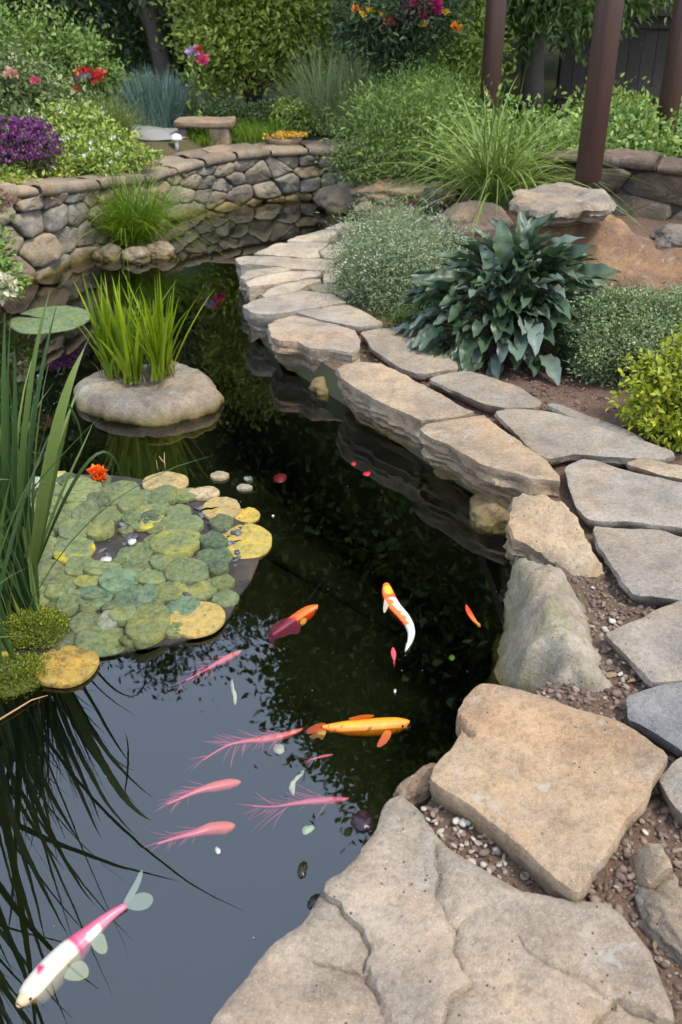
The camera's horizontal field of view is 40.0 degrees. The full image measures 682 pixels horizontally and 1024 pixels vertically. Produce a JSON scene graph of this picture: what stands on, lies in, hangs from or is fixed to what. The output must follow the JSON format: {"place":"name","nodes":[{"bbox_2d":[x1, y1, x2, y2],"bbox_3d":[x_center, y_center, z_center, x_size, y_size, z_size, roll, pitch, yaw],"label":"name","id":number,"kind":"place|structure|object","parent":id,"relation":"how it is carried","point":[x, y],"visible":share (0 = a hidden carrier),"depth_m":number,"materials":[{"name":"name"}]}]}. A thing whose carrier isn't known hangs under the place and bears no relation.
{"place":"outdoors","nodes":[
{"label":"outdoors","id":0,"kind":"place"},
{"bbox_2d":[0,12,681,1023],"bbox_3d":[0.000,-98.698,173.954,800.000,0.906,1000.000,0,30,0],"label":"ground","id":1,"kind":"structure","parent":0,"point":[646,226],"depth_m":3.79,"materials":[{"name":"soil"}]},
{"bbox_2d":[0,185,32,307],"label":"bank shrub","id":2,"kind":"object","parent":1,"relation":"on","point":[11,286],"visible":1,"depth_m":5.17,"materials":[{"name":"green plant"}]},
{"bbox_2d":[0,111,76,178],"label":"purple shrub","id":3,"kind":"object","parent":1,"relation":"on","point":[9,150],"visible":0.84,"depth_m":6.19,"materials":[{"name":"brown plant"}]},
{"bbox_2d":[0,15,105,146],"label":"rose bush","id":4,"kind":"object","parent":1,"relation":"on","point":[17,96],"visible":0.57,"depth_m":7.04,"materials":[{"name":"green plant"}]},
{"bbox_2d":[0,0,126,113],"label":"shrub","id":5,"kind":"object","parent":1,"relation":"on","point":[21,33],"visible":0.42,"depth_m":8.20,"materials":[{"name":"green plant"}]},
{"bbox_2d":[0,138,127,178],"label":"creeping plant","id":6,"kind":"object","parent":1,"relation":"on","point":[18,170],"visible":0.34,"depth_m":6.34,"materials":[{"name":"green plant"}]},
{"bbox_2d":[6,90,165,178],"bbox_3d":[-1.876,-2.684,6.703,1.187,0.537,1.446,0,30,0],"label":"flower border","id":7,"kind":"object","parent":1,"relation":"on","point":[97,134],"visible":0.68,"depth_m":6.84,"materials":[{"name":"green plant"}]},
{"bbox_2d":[39,9,157,114],"bbox_3d":[-2.201,-3.992,8.452,1.119,0.948,0.764,0,30,0],"label":"red flowered plant","id":8,"kind":"object","parent":1,"relation":"on","point":[99,74],"visible":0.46,"depth_m":8.31,"materials":[{"name":"green plant"}]},
{"bbox_2d":[0,0,199,84],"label":"dark tree","id":9,"kind":"object","parent":1,"relation":"on","point":[128,46],"visible":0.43,"depth_m":10.27,"materials":[{"name":"green plant"}]},
{"bbox_2d":[64,77,179,147],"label":"fine grass","id":10,"kind":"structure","parent":1,"relation":"on","point":[124,119],"depth_m":7.59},
{"bbox_2d":[3,0,280,59],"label":"tall tree","id":11,"kind":"object","parent":1,"relation":"on","point":[103,17],"visible":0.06,"depth_m":13.39,"materials":[{"name":"green plant"}]},
{"bbox_2d":[102,62,202,128],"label":"blue grass","id":12,"kind":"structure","parent":1,"relation":"on","point":[159,101],"depth_m":8.30,"materials":[{"name":"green plant"}]},
{"bbox_2d":[128,0,199,87],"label":"tall tree","id":13,"kind":"object","parent":1,"relation":"on","point":[150,24],"visible":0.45,"depth_m":10.23,"materials":[{"name":"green plant"}]},
{"bbox_2d":[174,44,209,133],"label":"tall rose","id":14,"kind":"object","parent":1,"relation":"on","point":[194,50],"visible":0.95,"depth_m":8.16,"materials":[{"name":"pink plant"}]},
{"bbox_2d":[174,116,235,145],"bbox_3d":[-1.173,-3.296,8.173,0.520,0.254,0.308,0,30,0],"label":"stone bench","id":15,"kind":"object","parent":1,"relation":"on","point":[214,124],"visible":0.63,"depth_m":8.05,"materials":[{"name":"stone"}]},
{"bbox_2d":[120,72,298,139],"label":"garden path","id":16,"kind":"structure","parent":1,"relation":"on","point":[166,133],"depth_m":9.77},
{"bbox_2d":[0,140,443,309],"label":"pond wall","id":17,"kind":"structure","parent":1,"relation":"on","point":[241,173],"depth_m":7.29,"materials":[{"name":"stone"}]},
{"bbox_2d":[57,141,253,283],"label":"water grass","id":18,"kind":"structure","parent":17,"relation":"on","point":[132,222],"depth_m":6.48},
{"bbox_2d":[86,0,359,78],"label":"dark tree","id":19,"kind":"object","parent":1,"relation":"on","point":[181,65],"visible":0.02,"depth_m":11.37,"materials":[{"name":"green plant"}]},
{"bbox_2d":[176,94,299,131],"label":"hedge","id":20,"kind":"object","parent":1,"relation":"on","point":[241,109],"visible":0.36,"depth_m":8.50,"materials":[{"name":"green plant"}]},
{"bbox_2d":[140,0,353,122],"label":"bushy tree","id":21,"kind":"object","parent":1,"relation":"on","point":[235,22],"visible":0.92,"depth_m":8.60,"materials":[{"name":"green plant"}]},
{"bbox_2d":[223,114,299,143],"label":"lawn tuft","id":22,"kind":"object","parent":1,"relation":"on","point":[250,131],"visible":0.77,"depth_m":8.24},
{"bbox_2d":[0,189,555,1023],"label":"pond water","id":23,"kind":"structure","parent":1,"relation":"in","point":[96,767],"depth_m":3.46,"materials":[{"name":"liquid"}]},
{"bbox_2d":[335,362,473,450],"bbox_3d":[0.224,-0.424,3.981,0.282,0.224,0.738,-17,34,-27],"label":"boulder","id":24,"kind":"object","parent":23,"relation":"on","point":[394,406],"visible":0.88,"depth_m":3.88,"materials":[{"name":"stone"}]},
{"bbox_2d":[393,763,435,808],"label":"rock","id":25,"kind":"object","parent":23,"relation":"on","point":[414,789],"visible":0.56,"depth_m":2.09,"materials":[{"name":"stone"}]},
{"bbox_2d":[417,473,458,509],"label":"rock","id":26,"kind":"object","parent":23,"relation":"on","point":[441,493],"visible":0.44,"depth_m":3.67,"materials":[{"name":"stone"}]},
{"bbox_2d":[468,493,509,541],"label":"rock","id":27,"kind":"object","parent":23,"relation":"on","point":[488,517],"visible":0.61,"depth_m":3.34,"materials":[{"name":"stone"}]},
{"bbox_2d":[246,271,320,301],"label":"flagstone","id":28,"kind":"object","parent":1,"relation":"on","point":[259,285],"visible":0.45,"depth_m":5.40,"materials":[{"name":"stone"}]},
{"bbox_2d":[235,256,332,280],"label":"flagstone","id":29,"kind":"object","parent":1,"relation":"on","point":[244,264],"visible":0.45,"depth_m":5.70,"materials":[{"name":"stone"}]},
{"bbox_2d":[254,242,327,258],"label":"flagstone","id":30,"kind":"object","parent":1,"relation":"on","point":[300,250],"visible":0.59,"depth_m":5.96,"materials":[{"name":"stone"}]},
{"bbox_2d":[243,291,345,338],"bbox_3d":[-0.266,-1.063,5.067,0.536,0.166,0.323,-14,33,-22],"label":"flagstone","id":31,"kind":"object","parent":1,"relation":"on","point":[260,314],"visible":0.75,"depth_m":4.96,"materials":[{"name":"stone"}]},
{"bbox_2d":[263,90,335,137],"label":"shrub","id":32,"kind":"object","parent":1,"relation":"on","point":[300,124],"visible":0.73,"depth_m":8.39,"materials":[{"name":"green plant"}]},
{"bbox_2d":[267,315,360,373],"bbox_3d":[-0.128,-0.786,4.588,0.606,0.190,0.377,22,37,33],"label":"flagstone","id":33,"kind":"object","parent":1,"relation":"on","point":[297,343],"visible":0.91,"depth_m":4.49,"materials":[{"name":"stone"}]},
{"bbox_2d":[248,26,427,150],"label":"wispy grass","id":34,"kind":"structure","parent":1,"relation":"on","point":[330,85],"depth_m":8.41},
{"bbox_2d":[297,305,382,334],"bbox_3d":[0.036,-0.995,4.861,0.478,0.072,0.272,19,35,29],"label":"flagstone","id":35,"kind":"object","parent":1,"relation":"on","point":[358,321],"visible":0.81,"depth_m":4.81,"materials":[{"name":"stone"}]},
{"bbox_2d":[313,178,367,221],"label":"boulder","id":36,"kind":"object","parent":1,"relation":"on","point":[331,199],"visible":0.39,"depth_m":7.62,"materials":[{"name":"stone"}]},
{"bbox_2d":[311,129,469,187],"bbox_3d":[0.508,-2.860,7.558,1.504,0.431,0.829,5,30,8],"label":"ground cover","id":37,"kind":"object","parent":1,"relation":"on","point":[387,173],"visible":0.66,"depth_m":7.46,"materials":[{"name":"green plant"}]},
{"bbox_2d":[307,0,483,136],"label":"standard tree","id":38,"kind":"object","parent":1,"relation":"on","point":[377,26],"visible":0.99,"depth_m":7.58,"materials":[{"name":"green plant"}]},
{"bbox_2d":[304,177,490,364],"bbox_3d":[0.364,-1.355,5.047,1.074,0.793,2.400,-6,30,-10],"label":"feathery shrub","id":39,"kind":"object","parent":1,"relation":"on","point":[391,254],"visible":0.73,"depth_m":5.02,"materials":[{"name":"green plant"}]},
{"bbox_2d":[349,176,460,205],"bbox_3d":[0.518,-2.534,7.512,0.908,0.275,0.503,0,30,0],"label":"boulder","id":40,"kind":"object","parent":1,"relation":"on","point":[365,190],"visible":0.44,"depth_m":7.36,"materials":[{"name":"stone"}]},
{"bbox_2d":[361,328,458,381],"bbox_3d":[0.309,-0.746,4.423,0.311,0.066,0.649,-14,33,-22],"label":"flagstone","id":41,"kind":"object","parent":1,"relation":"on","point":[396,354],"visible":0.84,"depth_m":4.31,"materials":[{"name":"stone"}]},
{"bbox_2d":[308,39,531,164],"bbox_3d":[0.575,-3.371,7.658,1.659,0.912,1.497,-24,38,-36],"label":"dark feathery shrub","id":42,"kind":"object","parent":1,"relation":"on","point":[412,111],"visible":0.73,"depth_m":7.59,"materials":[{"name":"green plant"}]},
{"bbox_2d":[421,181,451,214],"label":"rock","id":43,"kind":"object","parent":1,"relation":"on","point":[438,205],"visible":0.6,"depth_m":6.97,"materials":[{"name":"stone"}]},
{"bbox_2d":[211,796,674,1023],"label":"flagstone","id":44,"kind":"object","parent":1,"relation":"on","point":[411,918],"visible":1,"depth_m":1.70,"materials":[{"name":"stone"}]},
{"bbox_2d":[385,0,517,136],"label":"bright shrub","id":45,"kind":"object","parent":1,"relation":"on","point":[468,55],"visible":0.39,"depth_m":8.20,"materials":[{"name":"green plant"}]},
{"bbox_2d":[420,805,506,873],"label":"pebbles","id":46,"kind":"object","parent":1,"relation":"on","point":[463,822],"visible":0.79,"depth_m":1.97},
{"bbox_2d":[429,200,513,258],"bbox_3d":[0.847,-1.815,6.061,0.566,0.377,0.425,5,30,8],"label":"boulder","id":47,"kind":"object","parent":1,"relation":"on","point":[489,211],"visible":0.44,"depth_m":5.89,"materials":[{"name":"stone"}]},
{"bbox_2d":[429,371,541,413],"bbox_3d":[0.624,-0.501,3.996,0.255,0.065,0.507,-22,37,-33],"label":"flagstone","id":48,"kind":"object","parent":1,"relation":"on","point":[486,394],"visible":0.95,"depth_m":3.96,"materials":[{"name":"stone"}]},
{"bbox_2d":[418,415,559,502],"bbox_3d":[0.543,-0.136,3.480,0.314,0.225,0.626,-13,32,-22],"label":"boulder","id":49,"kind":"object","parent":1,"relation":"on","point":[483,455],"visible":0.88,"depth_m":3.42,"materials":[{"name":"stone"}]},
{"bbox_2d":[323,61,662,254],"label":"arching grass","id":50,"kind":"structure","parent":1,"relation":"on","point":[493,176],"depth_m":6.08,"materials":[{"name":"plant"}]},
{"bbox_2d":[389,210,620,385],"bbox_3d":[0.812,-1.071,4.485,1.291,0.728,1.180,0,30,0],"label":"broad leaved plant","id":51,"kind":"object","parent":1,"relation":"on","point":[513,288],"visible":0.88,"depth_m":4.28,"materials":[{"name":"green plant"}]},
{"bbox_2d":[347,289,663,446],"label":"mulch","id":52,"kind":"object","parent":1,"relation":"on","point":[567,389],"visible":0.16,"depth_m":4.10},
{"bbox_2d":[409,84,644,191],"bbox_3d":[1.312,-2.773,6.945,1.615,0.710,1.710,0,30,0],"label":"leafy shrub","id":53,"kind":"object","parent":1,"relation":"on","point":[531,127],"visible":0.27,"depth_m":6.88,"materials":[{"name":"green plant"}]},
{"bbox_2d":[484,555,611,693],"bbox_3d":[0.565,0.431,2.668,0.326,0.448,0.618,0,30,0],"label":"boulder","id":54,"kind":"object","parent":1,"relation":"on","point":[542,639],"visible":0.69,"depth_m":2.54,"materials":[{"name":"stone"}]},
{"bbox_2d":[429,683,667,901],"bbox_3d":[0.425,0.595,2.095,0.480,0.107,0.501,22,36,33],"label":"flagstone","id":55,"kind":"object","parent":1,"relation":"on","point":[551,797],"visible":0.98,"depth_m":2.02,"materials":[{"name":"stone"}]},
{"bbox_2d":[423,567,681,1010],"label":"gravel","id":56,"kind":"structure","parent":1,"relation":"on","point":[621,870],"depth_m":2.03,"materials":[{"name":"gravel"}]},
{"bbox_2d":[503,493,604,579],"bbox_3d":[0.662,0.155,3.036,0.232,0.283,0.465,-5,30,-9],"label":"boulder","id":57,"kind":"object","parent":1,"relation":"on","point":[543,529],"visible":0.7,"depth_m":2.99,"materials":[{"name":"stone"}]},
{"bbox_2d":[442,0,673,117],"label":"tall tree","id":58,"kind":"object","parent":1,"relation":"on","point":[533,15],"visible":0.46,"depth_m":8.64,"materials":[{"name":"green plant"}]},
{"bbox_2d":[479,0,681,183],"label":"pergola","id":59,"kind":"object","parent":1,"relation":"on","point":[607,23],"visible":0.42,"depth_m":5.39,"materials":[{"name":"red paint"}]},
{"bbox_2d":[494,409,674,466],"bbox_3d":[0.856,-0.256,3.567,0.715,0.063,0.402,26,39,38],"label":"flagstone","id":60,"kind":"object","parent":1,"relation":"on","point":[552,438],"visible":0.88,"depth_m":3.54,"materials":[{"name":"stone"}]},
{"bbox_2d":[547,403,642,439],"bbox_3d":[1.002,-0.342,3.723,0.099,0.056,0.457,-25,38,-36],"label":"flagstone","id":61,"kind":"object","parent":1,"relation":"on","point":[561,410],"visible":0.57,"depth_m":3.73,"materials":[{"name":"stone"}]},
{"bbox_2d":[513,214,681,314],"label":"boulder","id":62,"kind":"object","parent":1,"relation":"on","point":[623,248],"visible":0.37,"depth_m":5.10,"materials":[{"name":"stone"}]},
{"bbox_2d":[509,182,616,225],"bbox_3d":[1.204,-1.698,5.168,0.600,0.133,0.711,0,30,0],"label":"capping stone","id":63,"kind":"object","parent":62,"relation":"on","point":[570,203],"visible":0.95,"depth_m":4.99,"materials":[{"name":"stone"}]},
{"bbox_2d":[649,223,681,249],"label":"rock","id":64,"kind":"object","parent":62,"relation":"on","point":[667,236],"visible":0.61,"depth_m":5.13,"materials":[{"name":"stone"}]},
{"bbox_2d":[538,73,658,126],"bbox_3d":[2.250,-3.382,7.953,1.248,0.738,0.971,0,30,0],"label":"leafy shrub","id":65,"kind":"object","parent":1,"relation":"on","point":[615,90],"visible":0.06,"depth_m":7.90,"materials":[{"name":"green plant"}]},
{"bbox_2d":[521,89,681,160],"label":"leafy shrub","id":66,"kind":"object","parent":1,"relation":"on","point":[649,136],"visible":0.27,"depth_m":6.93,"materials":[{"name":"green plant"}]},
{"bbox_2d":[532,148,681,220],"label":"garden wall","id":67,"kind":"structure","parent":1,"relation":"on","point":[641,198],"depth_m":6.01,"materials":[{"name":"stone"}]},
{"bbox_2d":[545,274,681,389],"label":"clipped shrub","id":68,"kind":"object","parent":1,"relation":"on","point":[641,317],"visible":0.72,"depth_m":4.13,"materials":[{"name":"green plant"}]},
{"bbox_2d":[553,4,681,113],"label":"board fence","id":69,"kind":"object","parent":1,"relation":"on","point":[630,55],"visible":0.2,"depth_m":9.61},
{"bbox_2d":[565,459,681,536],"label":"flagstone","id":70,"kind":"object","parent":1,"relation":"on","point":[604,494],"visible":0.98,"depth_m":3.15,"materials":[{"name":"stone"}]},
{"bbox_2d":[592,526,681,606],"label":"flagstone","id":71,"kind":"object","parent":1,"relation":"on","point":[644,566],"visible":0.98,"depth_m":2.81,"materials":[{"name":"stone"}]},
{"bbox_2d":[604,323,681,452],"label":"lime shrub","id":72,"kind":"object","parent":1,"relation":"on","point":[666,415],"visible":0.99,"depth_m":3.59,"materials":[{"name":"green plant"}]},
{"bbox_2d":[606,600,681,688],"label":"flagstone","id":73,"kind":"object","parent":1,"relation":"on","point":[648,648],"visible":0.96,"depth_m":2.47,"materials":[{"name":"stone"}]},
{"bbox_2d":[625,682,681,757],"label":"flagstone","id":74,"kind":"object","parent":1,"relation":"on","point":[654,714],"visible":0.98,"depth_m":2.23,"materials":[{"name":"stone"}]},
{"bbox_2d":[626,459,681,481],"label":"flagstone","id":75,"kind":"object","parent":1,"relation":"on","point":[660,469],"visible":0.8,"depth_m":3.34,"materials":[{"name":"stone"}]},
{"bbox_2d":[629,843,681,910],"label":"rock","id":76,"kind":"object","parent":1,"relation":"on","point":[651,865],"visible":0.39,"depth_m":1.84,"materials":[{"name":"stone"}]},
{"bbox_2d":[634,887,681,967],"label":"rock","id":77,"kind":"object","parent":1,"relation":"on","point":[660,916],"visible":0.9,"depth_m":1.76,"materials":[{"name":"stone"}]},
{"bbox_2d":[659,757,681,826],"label":"flagstone","id":78,"kind":"object","parent":1,"relation":"on","point":[670,782],"visible":0.99,"depth_m":2.04,"materials":[{"name":"stone"}]},
{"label":"pond water","id":79,"kind":"structure","parent":0,"visible":0},
{"bbox_2d":[0,650,59,703],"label":"moss mat","id":80,"kind":"object","parent":79,"relation":"on","point":[19,680],"visible":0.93,"depth_m":2.58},
{"bbox_2d":[9,306,89,334],"bbox_3d":[-1.643,-1.091,5.302,0.442,0.015,0.487,0,30,0],"label":"lily pad","id":81,"kind":"object","parent":79,"relation":"on","point":[63,321],"visible":0.91,"depth_m":5.27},
{"bbox_2d":[33,645,98,688],"bbox_3d":[-0.774,0.429,2.636,0.180,0.025,0.176,0,30,0],"label":"lily pad","id":82,"kind":"object","parent":79,"relation":"on","point":[78,666],"visible":0.98,"depth_m":2.62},
{"bbox_2d":[15,870,152,1007],"bbox_3d":[-0.504,0.886,1.912,0.105,0.066,0.361,21,36,32],"label":"koi","id":83,"kind":"object","parent":79,"relation":"in","point":[55,970],"visible":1,"depth_m":1.86},
{"bbox_2d":[0,291,205,669],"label":"reed clump","id":84,"kind":"object","parent":79,"relation":"on","point":[23,532],"visible":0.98,"depth_m":2.61,"materials":[{"name":"plant"}]},
{"bbox_2d":[92,243,122,266],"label":"rock","id":85,"kind":"object","parent":79,"relation":"in","point":[106,256],"visible":0.9,"depth_m":6.40,"materials":[{"name":"stone"}]},
{"bbox_2d":[3,474,259,662],"bbox_3d":[-0.794,0.128,3.204,1.013,0.038,1.201,-10,31,-16],"label":"planting shelf","id":86,"kind":"object","parent":79,"relation":"in","point":[242,572],"visible":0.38,"depth_m":3.07,"materials":[{"name":"stone"}]},
{"bbox_2d":[1,604,72,652],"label":"moss mound","id":87,"kind":"object","parent":86,"relation":"on","point":[43,627],"visible":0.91,"depth_m":2.73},
{"bbox_2d":[52,537,95,564],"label":"lily pad","id":88,"kind":"object","parent":86,"relation":"on","point":[76,549],"visible":0.93,"depth_m":3.14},
{"bbox_2d":[61,476,101,503],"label":"lily pad","id":89,"kind":"object","parent":86,"relation":"on","point":[83,488],"visible":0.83,"depth_m":3.50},
{"bbox_2d":[75,625,124,656],"bbox_3d":[-0.692,0.374,2.727,0.165,0.021,0.133,0,30,0],"label":"lily pad","id":90,"kind":"object","parent":86,"relation":"on","point":[99,641],"visible":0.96,"depth_m":2.72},
{"bbox_2d":[98,568,138,596],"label":"lily pad","id":91,"kind":"object","parent":86,"relation":"on","point":[113,581],"visible":0.94,"depth_m":2.97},
{"bbox_2d":[30,488,241,630],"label":"shelf pebbles","id":92,"kind":"object","parent":86,"relation":"on","point":[237,532],"visible":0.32,"depth_m":3.22,"materials":[{"name":"stone"}]},
{"bbox_2d":[125,601,170,648],"bbox_3d":[-0.572,0.324,2.792,0.128,0.036,0.224,0,30,0],"label":"lily pad","id":93,"kind":"object","parent":86,"relation":"on","point":[147,625],"visible":0.99,"depth_m":2.76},
{"bbox_2d":[142,471,188,491],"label":"lily pad","id":94,"kind":"object","parent":86,"relation":"on","point":[177,480],"visible":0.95,"depth_m":3.57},
{"bbox_2d":[149,528,200,557],"bbox_3d":[-0.561,0.101,3.181,0.172,0.035,0.200,0,30,0],"label":"lily pad","id":95,"kind":"object","parent":86,"relation":"on","point":[175,542],"visible":0.96,"depth_m":3.16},
{"bbox_2d":[161,514,203,532],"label":"lily pad","id":96,"kind":"object","parent":86,"relation":"on","point":[186,521],"visible":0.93,"depth_m":3.29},
{"bbox_2d":[164,557,208,584],"bbox_3d":[-0.496,0.192,3.024,0.145,0.035,0.130,0,30,0],"label":"lily pad","id":97,"kind":"object","parent":86,"relation":"on","point":[189,571],"visible":0.98,"depth_m":3.01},
{"bbox_2d":[169,601,224,638],"bbox_3d":[-0.441,0.318,2.821,0.183,0.020,0.178,0,30,0],"label":"lily pad","id":98,"kind":"object","parent":86,"relation":"on","point":[204,618],"visible":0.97,"depth_m":2.80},
{"bbox_2d":[201,497,240,519],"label":"lily pad","id":99,"kind":"object","parent":86,"relation":"on","point":[230,507],"visible":0.97,"depth_m":3.40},
{"bbox_2d":[223,523,271,558],"bbox_3d":[-0.329,0.099,3.223,0.183,0.016,0.232,0,30,0],"label":"lily pad","id":100,"kind":"object","parent":86,"relation":"on","point":[255,541],"visible":0.94,"depth_m":3.21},
{"bbox_2d":[121,246,151,267],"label":"rock","id":101,"kind":"object","parent":79,"relation":"in","point":[138,256],"visible":0.98,"depth_m":6.35,"materials":[{"name":"stone"}]},
{"bbox_2d":[73,361,223,445],"bbox_3d":[-0.889,-0.513,4.319,0.637,0.219,0.643,-11,32,-18],"label":"rock","id":102,"kind":"object","parent":79,"relation":"in","point":[185,401],"visible":0.77,"depth_m":4.14,"materials":[{"name":"stone"}]},
{"bbox_2d":[66,268,213,384],"bbox_3d":[-0.877,-0.824,4.175,0.649,0.497,0.446,0,30,0],"label":"iris plant","id":103,"kind":"object","parent":102,"relation":"on","point":[118,342],"visible":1,"depth_m":4.19,"materials":[{"name":"green plant"}]},
{"bbox_2d":[145,241,175,267],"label":"rock","id":104,"kind":"object","parent":79,"relation":"in","point":[161,260],"visible":0.85,"depth_m":6.43,"materials":[{"name":"stone"}]},
{"bbox_2d":[144,821,234,852],"bbox_3d":[-0.352,0.745,2.167,0.218,0.028,0.071,-6,30,-10],"label":"koi","id":105,"kind":"object","parent":79,"relation":"in","point":[217,828],"visible":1,"depth_m":2.17},
{"bbox_2d":[155,779,240,811],"bbox_3d":[-0.358,0.677,2.284,0.220,0.024,0.082,-15,33,-24],"label":"koi","id":106,"kind":"object","parent":79,"relation":"in","point":[221,785],"visible":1,"depth_m":2.28},
{"bbox_2d":[185,728,302,770],"bbox_3d":[-0.248,0.607,2.418,0.299,0.019,0.162,0,30,0],"label":"koi","id":107,"kind":"object","parent":79,"relation":"in","point":[274,737],"visible":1,"depth_m":2.44},
{"bbox_2d":[268,604,317,647],"bbox_3d":[-0.144,0.352,2.829,0.086,0.046,0.235,24,37,35],"label":"koi","id":108,"kind":"object","parent":79,"relation":"in","point":[294,622],"visible":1,"depth_m":2.82},
{"bbox_2d":[238,783,348,833],"bbox_3d":[-0.119,0.706,2.291,0.264,0.018,0.137,-10,31,-16],"label":"koi","id":109,"kind":"object","parent":79,"relation":"in","point":[318,800],"visible":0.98,"depth_m":2.28},
{"bbox_2d":[306,715,409,746],"bbox_3d":[0.045,0.578,2.429,0.269,0.056,0.113,0,30,0],"label":"koi","id":110,"kind":"object","parent":79,"relation":"in","point":[384,729],"visible":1,"depth_m":2.43},
{"bbox_2d":[381,583,414,651],"bbox_3d":[0.175,0.331,2.860,0.073,0.048,0.346,-7,31,-13],"label":"koi","id":111,"kind":"object","parent":79,"relation":"in","point":[396,610],"visible":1,"depth_m":2.87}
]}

